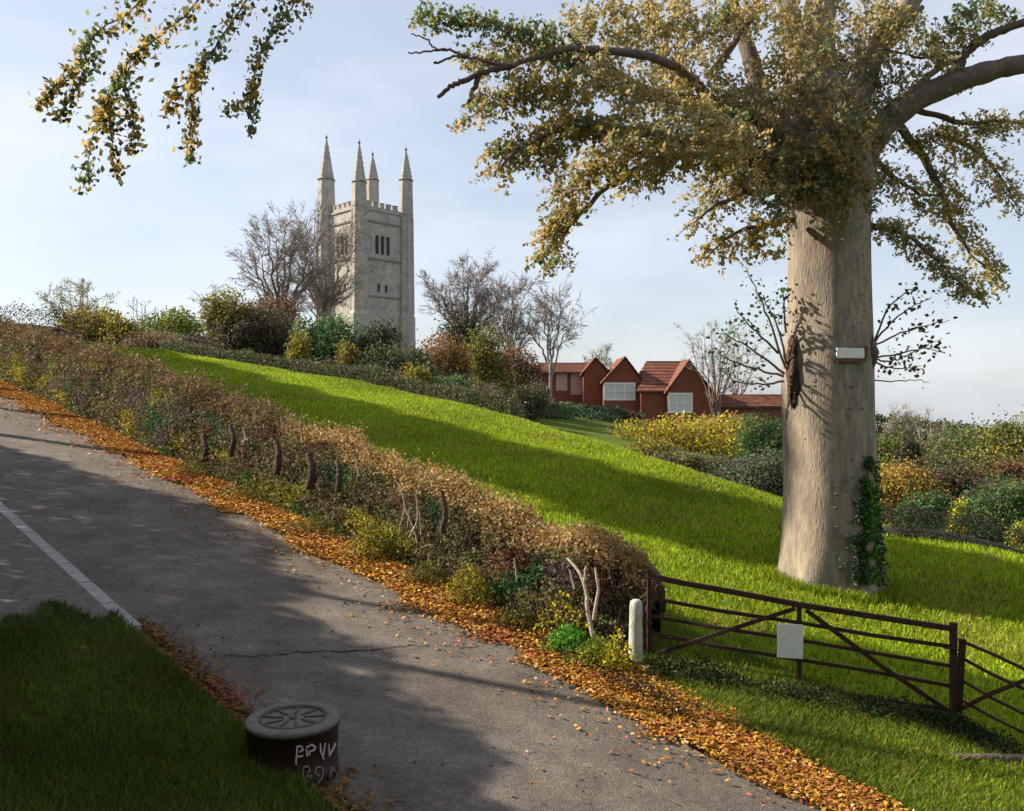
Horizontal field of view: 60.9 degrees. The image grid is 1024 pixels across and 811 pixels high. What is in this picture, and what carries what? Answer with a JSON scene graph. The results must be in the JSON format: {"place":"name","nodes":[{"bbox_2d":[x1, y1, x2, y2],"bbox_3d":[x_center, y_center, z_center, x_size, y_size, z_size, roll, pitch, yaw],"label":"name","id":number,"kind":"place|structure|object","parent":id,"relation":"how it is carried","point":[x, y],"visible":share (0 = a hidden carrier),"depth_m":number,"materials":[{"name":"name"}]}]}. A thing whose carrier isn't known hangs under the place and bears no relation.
{"place":"outdoors","nodes":[
{"label":"outdoors","id":0,"kind":"place"},
{"bbox_2d":[0,513,117,630],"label":"pavement","id":1,"kind":"structure","parent":0,"point":[32,574],"depth_m":10.98,"materials":[{"name":"grey concrete"}]},
{"bbox_2d":[0,597,342,810],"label":"bank grass","id":2,"kind":"structure","parent":0,"point":[114,639],"depth_m":7.50,"materials":[{"name":"green plant"}]},
{"bbox_2d":[0,397,827,810],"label":"road","id":3,"kind":"structure","parent":0,"point":[470,725],"depth_m":9.77,"materials":[{"name":"grey asphalt"}]},
{"bbox_2d":[136,614,402,810],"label":"leaf litter","id":4,"kind":"object","parent":3,"relation":"on","point":[205,678],"visible":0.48,"depth_m":8.71,"materials":[{"name":"brown plant"}]},
{"bbox_2d":[0,342,1023,810],"bbox_3d":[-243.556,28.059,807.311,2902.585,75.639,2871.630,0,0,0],"label":"ground","id":5,"kind":"structure","parent":0,"point":[592,428],"depth_m":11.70,"materials":[{"name":"plant"}]},
{"bbox_2d":[0,298,99,342],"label":"hedge","id":6,"kind":"object","parent":5,"relation":"on","point":[59,329],"visible":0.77,"depth_m":56.74,"materials":[{"name":"brown plant"}]},
{"bbox_2d":[0,502,140,633],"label":"kerb","id":7,"kind":"structure","parent":5,"relation":"on","point":[95,592],"depth_m":11.68,"materials":[{"name":"concrete"}]},
{"bbox_2d":[34,274,120,319],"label":"bare tree","id":8,"kind":"object","parent":5,"relation":"on","point":[82,289],"visible":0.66,"depth_m":72.12,"materials":[{"name":"grey plant"}]},
{"bbox_2d":[47,298,139,342],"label":"bush","id":9,"kind":"object","parent":5,"relation":"on","point":[96,315],"visible":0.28,"depth_m":64.93,"materials":[{"name":"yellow plant"}]},
{"bbox_2d":[93,311,151,346],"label":"bush","id":10,"kind":"object","parent":5,"relation":"on","point":[119,328],"visible":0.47,"depth_m":63.46,"materials":[{"name":"green plant"}]},
{"bbox_2d":[112,326,185,350],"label":"bush","id":11,"kind":"object","parent":5,"relation":"on","point":[150,340],"visible":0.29,"depth_m":60.47,"materials":[{"name":"green plant"}]},
{"bbox_2d":[27,0,312,195],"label":"overhanging tree","id":12,"kind":"object","parent":5,"relation":"on","point":[117,84],"visible":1,"depth_m":8.26,"materials":[{"name":"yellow plant"}]},
{"bbox_2d":[134,305,207,339],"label":"bush","id":13,"kind":"object","parent":5,"relation":"on","point":[181,324],"visible":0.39,"depth_m":72.82,"materials":[{"name":"green plant"}]},
{"bbox_2d":[156,459,225,476],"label":"weed clump","id":14,"kind":"object","parent":5,"relation":"on","point":[192,464],"visible":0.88,"depth_m":18.64,"materials":[{"name":"green plant"}]},
{"bbox_2d":[154,332,235,357],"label":"bush","id":15,"kind":"object","parent":5,"relation":"on","point":[189,339],"visible":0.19,"depth_m":59.01,"materials":[{"name":"green plant"}]},
{"bbox_2d":[191,281,260,358],"bbox_3d":[-20.066,-4.947,62.118,4.437,7.731,4.394,0,0,41],"label":"bush","id":16,"kind":"object","parent":5,"relation":"on","point":[214,313],"visible":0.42,"depth_m":61.24,"materials":[{"name":"green plant"}]},
{"bbox_2d":[193,479,278,501],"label":"weed clump","id":17,"kind":"object","parent":5,"relation":"on","point":[240,488],"visible":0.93,"depth_m":16.84,"materials":[{"name":"green plant"}]},
{"bbox_2d":[204,294,300,368],"bbox_3d":[-18.613,-4.343,61.846,7.557,7.152,5.318,0,0,-21],"label":"bush","id":18,"kind":"object","parent":5,"relation":"on","point":[273,331],"visible":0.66,"depth_m":60.86,"materials":[{"name":"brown plant"}]},
{"bbox_2d":[212,724,306,794],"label":"grass","id":19,"kind":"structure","parent":5,"relation":"on","point":[242,759],"depth_m":7.03,"materials":[{"name":"plant"}]},
{"bbox_2d":[244,291,304,346],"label":"bush","id":20,"kind":"object","parent":5,"relation":"on","point":[292,311],"visible":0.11,"depth_m":84.04,"materials":[{"name":"brown plant"}]},
{"bbox_2d":[222,201,339,313],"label":"bare tree","id":21,"kind":"object","parent":5,"relation":"on","point":[284,287],"visible":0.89,"depth_m":91.49,"materials":[{"name":"brown plant"}]},
{"bbox_2d":[245,702,339,796],"bbox_3d":[-1.860,2.956,7.400,0.788,0.638,0.788,0,0,0],"label":"grit drum","id":22,"kind":"object","parent":5,"relation":"on","point":[293,735],"visible":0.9,"depth_m":7.15,"materials":[{"name":"grey concrete"}]},
{"bbox_2d":[283,321,313,369],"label":"bush","id":23,"kind":"object","parent":5,"relation":"on","point":[298,349],"visible":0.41,"depth_m":57.67,"materials":[{"name":"yellow plant"}]},
{"bbox_2d":[274,512,358,537],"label":"weed clump","id":24,"kind":"object","parent":5,"relation":"on","point":[314,525],"visible":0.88,"depth_m":14.86,"materials":[{"name":"green plant"}]},
{"bbox_2d":[280,309,370,362],"bbox_3d":[-12.335,-3.362,60.136,6.612,6.739,5.294,0,0,34],"label":"bush","id":25,"kind":"object","parent":5,"relation":"on","point":[325,339],"visible":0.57,"depth_m":58.91,"materials":[{"name":"green plant"}]},
{"bbox_2d":[268,188,394,324],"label":"bare tree","id":26,"kind":"object","parent":5,"relation":"on","point":[324,299],"visible":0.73,"depth_m":99.85,"materials":[{"name":"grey plant"}]},
{"bbox_2d":[0,315,666,651],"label":"hedge","id":27,"kind":"object","parent":5,"relation":"on","point":[599,579],"visible":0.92,"depth_m":15.29,"materials":[{"name":"brown plant"}]},
{"bbox_2d":[160,336,511,414],"bbox_3d":[-10.496,-1.789,47.225,29.929,5.164,3.351,0,0,40],"label":"hedge","id":28,"kind":"object","parent":5,"relation":"on","point":[495,401],"visible":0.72,"depth_m":45.72,"materials":[{"name":"green plant"}]},
{"bbox_2d":[333,335,363,377],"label":"bush","id":29,"kind":"object","parent":5,"relation":"on","point":[348,356],"visible":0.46,"depth_m":55.64,"materials":[{"name":"yellow plant"}]},
{"bbox_2d":[315,133,415,356],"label":"church tower","id":30,"kind":"structure","parent":5,"relation":"on","point":[390,233],"depth_m":123.22,"materials":[{"name":"stone"}]},
{"bbox_2d":[339,518,402,560],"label":"yellow shrub","id":31,"kind":"object","parent":5,"relation":"on","point":[368,531],"visible":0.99,"depth_m":13.67,"materials":[{"name":"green plant"}]},
{"bbox_2d":[353,309,403,366],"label":"bush","id":32,"kind":"object","parent":5,"relation":"on","point":[385,335],"visible":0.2,"depth_m":59.58,"materials":[{"name":"green plant"}]},
{"bbox_2d":[358,338,447,384],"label":"bush","id":33,"kind":"object","parent":5,"relation":"on","point":[397,360],"visible":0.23,"depth_m":57.31,"materials":[{"name":"green plant"}]},
{"bbox_2d":[395,361,438,390],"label":"bush","id":34,"kind":"object","parent":5,"relation":"on","point":[418,372],"visible":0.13,"depth_m":53.38,"materials":[{"name":"yellow plant"}]},
{"bbox_2d":[385,560,459,586],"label":"weed clump","id":35,"kind":"object","parent":5,"relation":"on","point":[423,567],"visible":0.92,"depth_m":12.64,"materials":[{"name":"green plant"}]},
{"bbox_2d":[405,328,475,380],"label":"bush","id":36,"kind":"object","parent":5,"relation":"on","point":[454,358],"visible":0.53,"depth_m":61.09,"materials":[{"name":"brown plant"}]},
{"bbox_2d":[0,379,907,810],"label":"leaf litter","id":37,"kind":"object","parent":5,"relation":"on","point":[138,453],"visible":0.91,"depth_m":11.80,"materials":[{"name":"orange plant"}]},
{"bbox_2d":[430,368,478,389],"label":"bush","id":38,"kind":"object","parent":5,"relation":"on","point":[458,380],"visible":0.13,"depth_m":53.66,"materials":[{"name":"green plant"}]},
{"bbox_2d":[432,294,482,376],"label":"leafy tree","id":39,"kind":"object","parent":5,"relation":"on","point":[457,329],"visible":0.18,"depth_m":75.49,"materials":[{"name":"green plant"}]},
{"bbox_2d":[412,247,512,336],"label":"bare tree","id":40,"kind":"object","parent":5,"relation":"on","point":[479,299],"visible":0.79,"depth_m":83.95,"materials":[{"name":"brown plant"}]},
{"bbox_2d":[436,559,503,608],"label":"yellow shrub","id":41,"kind":"object","parent":5,"relation":"on","point":[465,582],"visible":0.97,"depth_m":11.93,"materials":[{"name":"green plant"}]},
{"bbox_2d":[461,316,522,402],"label":"bush","id":42,"kind":"object","parent":5,"relation":"on","point":[488,366],"visible":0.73,"depth_m":65.55,"materials":[{"name":"green plant"}]},
{"bbox_2d":[464,380,530,417],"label":"bush","id":43,"kind":"object","parent":5,"relation":"on","point":[488,385],"visible":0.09,"depth_m":52.63,"materials":[{"name":"green plant"}]},
{"bbox_2d":[469,270,555,354],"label":"bare tree","id":44,"kind":"object","parent":5,"relation":"on","point":[511,329],"visible":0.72,"depth_m":87.69,"materials":[{"name":"grey plant"}]},
{"bbox_2d":[483,602,555,638],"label":"weed clump","id":45,"kind":"object","parent":5,"relation":"on","point":[520,613],"visible":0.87,"depth_m":11.21,"materials":[{"name":"green plant"}]},
{"bbox_2d":[492,343,557,415],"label":"bush","id":46,"kind":"object","parent":5,"relation":"on","point":[528,370],"visible":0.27,"depth_m":71.36,"materials":[{"name":"brown plant"}]},
{"bbox_2d":[509,377,555,420],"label":"bush","id":47,"kind":"object","parent":5,"relation":"on","point":[536,399],"visible":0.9,"depth_m":67.31,"materials":[{"name":"green plant"}]},
{"bbox_2d":[512,397,585,420],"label":"bush","id":48,"kind":"object","parent":5,"relation":"on","point":[563,409],"visible":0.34,"depth_m":74.95,"materials":[{"name":"green plant"}]},
{"bbox_2d":[509,274,595,401],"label":"bare tree","id":49,"kind":"object","parent":5,"relation":"on","point":[551,325],"visible":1,"depth_m":85.75,"materials":[{"name":"grey plant"}]},
{"bbox_2d":[533,587,589,642],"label":"yellow shrub","id":50,"kind":"object","parent":5,"relation":"on","point":[565,606],"visible":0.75,"depth_m":10.82,"materials":[{"name":"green plant"}]},
{"bbox_2d":[538,363,586,404],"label":"brick house","id":51,"kind":"structure","parent":5,"relation":"on","point":[566,382],"depth_m":97.00,"materials":[{"name":"red brick"}]},
{"bbox_2d":[571,374,581,394],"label":"window","id":52,"kind":"structure","parent":51,"relation":"in","point":[576,380],"depth_m":96.95,"materials":[{"name":"white glass"}]},
{"bbox_2d":[534,622,602,658],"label":"green tuft","id":53,"kind":"object","parent":5,"relation":"on","point":[568,631],"visible":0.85,"depth_m":10.51,"materials":[{"name":"green plant"}]},
{"bbox_2d":[579,357,609,405],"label":"brick house","id":54,"kind":"structure","parent":5,"relation":"on","point":[596,372],"depth_m":94.50,"materials":[{"name":"red brick"}]},
{"bbox_2d":[493,621,696,722],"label":"fallen leaves","id":55,"kind":"object","parent":5,"relation":"on","point":[636,686],"visible":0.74,"depth_m":9.68,"materials":[{"name":"orange plant"}]},
{"bbox_2d":[557,631,632,672],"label":"weed clump","id":56,"kind":"object","parent":5,"relation":"on","point":[592,651],"visible":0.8,"depth_m":10.17,"materials":[{"name":"green plant"}]},
{"bbox_2d":[569,403,627,421],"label":"bush","id":57,"kind":"object","parent":5,"relation":"on","point":[598,412],"visible":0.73,"depth_m":80.72,"materials":[{"name":"green plant"}]},
{"bbox_2d":[582,343,614,367],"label":"bare tree","id":58,"kind":"object","parent":5,"relation":"on","point":[601,359],"visible":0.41,"depth_m":107.81,"materials":[{"name":"grey plant"}]},
{"bbox_2d":[593,626,641,674],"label":"yellow shrub","id":59,"kind":"object","parent":5,"relation":"on","point":[619,652],"visible":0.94,"depth_m":9.99,"materials":[{"name":"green plant"}]},
{"bbox_2d":[599,356,642,410],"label":"brick house","id":60,"kind":"structure","parent":5,"relation":"on","point":[622,378],"depth_m":92.50,"materials":[{"name":"red brick"}]},
{"bbox_2d":[604,382,634,399],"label":"window","id":61,"kind":"structure","parent":60,"relation":"in","point":[612,390],"depth_m":92.51,"materials":[{"name":"white glass"}]},
{"bbox_2d":[609,409,648,422],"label":"bush","id":62,"kind":"object","parent":5,"relation":"on","point":[633,413],"visible":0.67,"depth_m":83.24,"materials":[{"name":"green plant"}]},
{"bbox_2d":[628,599,642,664],"bbox_3d":[1.459,2.833,10.310,0.181,1.070,0.158,0,0,0],"label":"post","id":63,"kind":"object","parent":5,"relation":"on","point":[635,630],"visible":0.73,"depth_m":10.25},
{"bbox_2d":[623,434,686,457],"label":"bush","id":64,"kind":"object","parent":5,"relation":"on","point":[647,448],"visible":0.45,"depth_m":49.69,"materials":[{"name":"green plant"}]},
{"bbox_2d":[636,361,711,423],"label":"brick house","id":65,"kind":"structure","parent":5,"relation":"on","point":[656,376],"depth_m":91.40,"materials":[{"name":"red brick"}]},
{"bbox_2d":[607,410,749,456],"bbox_3d":[11.759,2.276,59.541,10.548,3.926,8.360,0,0,0],"label":"bush","id":66,"kind":"object","parent":5,"relation":"on","point":[688,435],"visible":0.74,"depth_m":58.56,"materials":[{"name":"yellow plant"}]},
{"bbox_2d":[663,359,711,422],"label":"brick house","id":67,"kind":"structure","parent":5,"relation":"on","point":[685,390],"depth_m":90.00,"materials":[{"name":"red brick"}]},
{"bbox_2d":[668,393,692,412],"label":"window","id":68,"kind":"structure","parent":67,"relation":"in","point":[677,402],"depth_m":90.01,"materials":[{"name":"white glass"}]},
{"bbox_2d":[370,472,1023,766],"bbox_3d":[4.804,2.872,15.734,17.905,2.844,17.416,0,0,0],"label":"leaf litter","id":69,"kind":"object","parent":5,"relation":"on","point":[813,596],"visible":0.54,"depth_m":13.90,"materials":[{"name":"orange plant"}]},
{"bbox_2d":[650,448,744,473],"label":"bush","id":70,"kind":"object","parent":5,"relation":"on","point":[695,462],"visible":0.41,"depth_m":43.42,"materials":[{"name":"green plant"}]},
{"bbox_2d":[508,642,913,810],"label":"leaf litter","id":71,"kind":"object","parent":5,"relation":"on","point":[771,772],"visible":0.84,"depth_m":8.59,"materials":[{"name":"orange plant"}]},
{"bbox_2d":[406,0,1023,597],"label":"beech tree","id":72,"kind":"object","parent":5,"relation":"on","point":[826,124],"visible":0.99,"depth_m":14.03,"materials":[{"name":"beige plant"}]},
{"bbox_2d":[836,346,867,361],"bbox_3d":[5.500,-0.832,14.085,0.540,0.265,0.040,0,0,-8],"label":"trunk sign","id":73,"kind":"object","parent":72,"relation":"attached to","point":[842,354],"visible":1,"depth_m":14.07,"materials":[{"name":"white metal"}]},
{"bbox_2d":[839,456,890,586],"bbox_3d":[5.760,1.880,14.087,1.099,2.145,0.318,0,0,-24],"label":"ivy","id":74,"kind":"object","parent":72,"relation":"attached to","point":[875,524],"visible":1,"depth_m":14.03,"materials":[{"name":"green plant"}]},
{"bbox_2d":[674,318,758,419],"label":"bare tree","id":75,"kind":"object","parent":5,"relation":"on","point":[715,406],"visible":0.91,"depth_m":87.97,"materials":[{"name":"grey plant"}]},
{"bbox_2d":[701,455,743,480],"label":"bush","id":76,"kind":"object","parent":5,"relation":"on","point":[714,469],"visible":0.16,"depth_m":40.23,"materials":[{"name":"green plant"}]},
{"bbox_2d":[696,410,779,449],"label":"bush","id":77,"kind":"object","parent":5,"relation":"on","point":[731,418],"visible":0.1,"depth_m":65.03,"materials":[{"name":"yellow plant"}]},
{"bbox_2d":[709,316,769,393],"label":"bare tree","id":78,"kind":"object","parent":5,"relation":"on","point":[737,383],"visible":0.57,"depth_m":96.84,"materials":[{"name":"grey plant"}]},
{"bbox_2d":[703,441,782,496],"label":"bush","id":79,"kind":"object","parent":5,"relation":"on","point":[762,472],"visible":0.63,"depth_m":37.37,"materials":[{"name":"green plant"}]},
{"bbox_2d":[711,394,781,429],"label":"brick house","id":80,"kind":"structure","parent":5,"relation":"on","point":[748,403],"depth_m":93.00,"materials":[{"name":"red brick"}]},
{"bbox_2d":[731,406,782,461],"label":"bush","id":81,"kind":"object","parent":5,"relation":"on","point":[768,431],"visible":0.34,"depth_m":51.72,"materials":[{"name":"green plant"}]},
{"bbox_2d":[646,569,964,712],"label":"field gate","id":82,"kind":"structure","parent":5,"relation":"on","point":[952,647],"depth_m":10.08,"materials":[{"name":"brown wood"}]},
{"bbox_2d":[777,623,802,658],"bbox_3d":[3.229,2.737,10.109,0.290,0.400,0.016,0,0,15],"label":"notice board","id":83,"kind":"object","parent":82,"relation":"attached to","point":[789,640],"visible":1,"depth_m":10.10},
{"bbox_2d":[626,647,1023,759],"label":"undergrowth","id":84,"kind":"object","parent":5,"relation":"on","point":[983,735],"visible":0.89,"depth_m":9.60,"materials":[{"name":"green plant"}]},
{"bbox_2d":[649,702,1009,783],"bbox_3d":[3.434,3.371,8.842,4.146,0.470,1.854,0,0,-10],"label":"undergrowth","id":85,"kind":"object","parent":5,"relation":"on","point":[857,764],"visible":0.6,"depth_m":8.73,"materials":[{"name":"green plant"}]},
{"bbox_2d":[749,557,912,606],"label":"grass","id":86,"kind":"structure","parent":5,"relation":"on","point":[895,590],"depth_m":14.08,"materials":[{"name":"green plant"}]},
{"bbox_2d":[876,425,925,476],"bbox_3d":[19.714,3.576,45.900,4.844,5.128,3.861,0,0,0],"label":"leafy tree","id":87,"kind":"object","parent":5,"relation":"on","point":[885,447],"visible":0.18,"depth_m":45.31,"materials":[{"name":"green plant"}]},
{"bbox_2d":[876,402,927,443],"bbox_3d":[22.979,2.485,51.754,3.064,5.444,2.056,0,0,0],"label":"bare tree","id":88,"kind":"object","parent":5,"relation":"on","point":[896,422],"visible":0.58,"depth_m":51.71,"materials":[{"name":"grey plant"}]},
{"bbox_2d":[889,431,927,478],"bbox_3d":[17.259,3.206,37.978,1.530,4.168,1.349,0,0,37],"label":"leafy tree","id":89,"kind":"object","parent":5,"relation":"on","point":[908,448],"visible":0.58,"depth_m":37.79,"materials":[{"name":"green plant"}]},
{"bbox_2d":[878,455,958,525],"bbox_3d":[16.136,3.654,35.949,4.482,3.216,3.233,0,0,0],"label":"bush","id":90,"kind":"object","parent":5,"relation":"on","point":[896,486],"visible":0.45,"depth_m":35.39,"materials":[{"name":"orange plant"}]},
{"bbox_2d":[887,486,958,533],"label":"bush","id":91,"kind":"object","parent":5,"relation":"on","point":[930,499],"visible":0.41,"depth_m":31.80,"materials":[{"name":"green plant"}]},
{"bbox_2d":[906,405,956,456],"bbox_3d":[25.824,2.650,54.230,3.825,5.633,2.094,0,0,0],"label":"bare tree","id":92,"kind":"object","parent":5,"relation":"on","point":[930,429],"visible":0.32,"depth_m":54.20,"materials":[{"name":"grey plant"}]},
{"bbox_2d":[884,426,994,478],"bbox_3d":[21.529,3.462,44.202,5.912,4.857,5.058,0,0,0],"label":"leafy tree","id":93,"kind":"object","parent":5,"relation":"on","point":[929,451],"visible":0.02,"depth_m":44.04,"materials":[{"name":"green plant"}]},
{"bbox_2d":[887,451,1005,522],"bbox_3d":[18.734,3.773,35.955,6.110,3.799,4.181,0,0,0],"label":"bush","id":94,"kind":"object","parent":5,"relation":"on","point":[958,482],"visible":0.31,"depth_m":35.72,"materials":[{"name":"brown plant"}]},
{"bbox_2d":[875,411,1021,441],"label":"treeline","id":95,"kind":"object","parent":5,"relation":"on","point":[878,417],"visible":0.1,"depth_m":140.17,"materials":[{"name":"green plant"}]},
{"bbox_2d":[881,499,1023,553],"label":"hedge","id":96,"kind":"object","parent":5,"relation":"on","point":[908,530],"visible":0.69,"depth_m":19.02,"materials":[{"name":"green plant"}]},
{"bbox_2d":[944,497,975,536],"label":"bush","id":97,"kind":"object","parent":5,"relation":"on","point":[965,513],"visible":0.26,"depth_m":32.79,"materials":[{"name":"yellow plant"}]},
{"bbox_2d":[919,412,1014,483],"bbox_3d":[21.863,3.021,41.927,5.636,5.421,5.250,0,0,-37],"label":"leafy tree","id":98,"kind":"object","parent":5,"relation":"on","point":[951,446],"visible":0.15,"depth_m":41.41,"materials":[{"name":"green plant"}]},
{"bbox_2d":[944,404,1023,480],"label":"leafy tree","id":99,"kind":"object","parent":5,"relation":"on","point":[1007,438],"visible":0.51,"depth_m":39.59,"materials":[{"name":"green plant"}]},
{"bbox_2d":[949,469,1023,543],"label":"bush","id":100,"kind":"object","parent":5,"relation":"on","point":[1010,506],"visible":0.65,"depth_m":31.68,"materials":[{"name":"green plant"}]},
{"bbox_2d":[951,752,1023,763],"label":"fallen branch","id":101,"kind":"object","parent":5,"relation":"on","point":[994,756],"visible":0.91,"depth_m":8.67,"materials":[{"name":"grey wood"}]},
{"bbox_2d":[958,638,1023,753],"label":"side gate","id":102,"kind":"structure","parent":5,"relation":"on","point":[962,644],"depth_m":9.40,"materials":[{"name":"brown wood"}]},
{"bbox_2d":[971,451,1023,508],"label":"bush","id":103,"kind":"object","parent":5,"relation":"on","point":[1012,467],"visible":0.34,"depth_m":34.69,"materials":[{"name":"brown plant"}]},
{"bbox_2d":[1003,516,1023,549],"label":"bush","id":104,"kind":"object","parent":5,"relation":"on","point":[1021,527],"visible":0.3,"depth_m":24.94,"materials":[{"name":"yellow plant"}]},
{"bbox_2d":[0,0,1023,432],"label":"sky","id":105,"kind":"structure","parent":0,"point":[349,74],"materials":[{"name":"blue"}]},
{"bbox_2d":[580,618,1023,810],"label":"verge grass","id":106,"kind":"structure","parent":0,"point":[938,797],"depth_m":8.82,"materials":[{"name":"green plant"}]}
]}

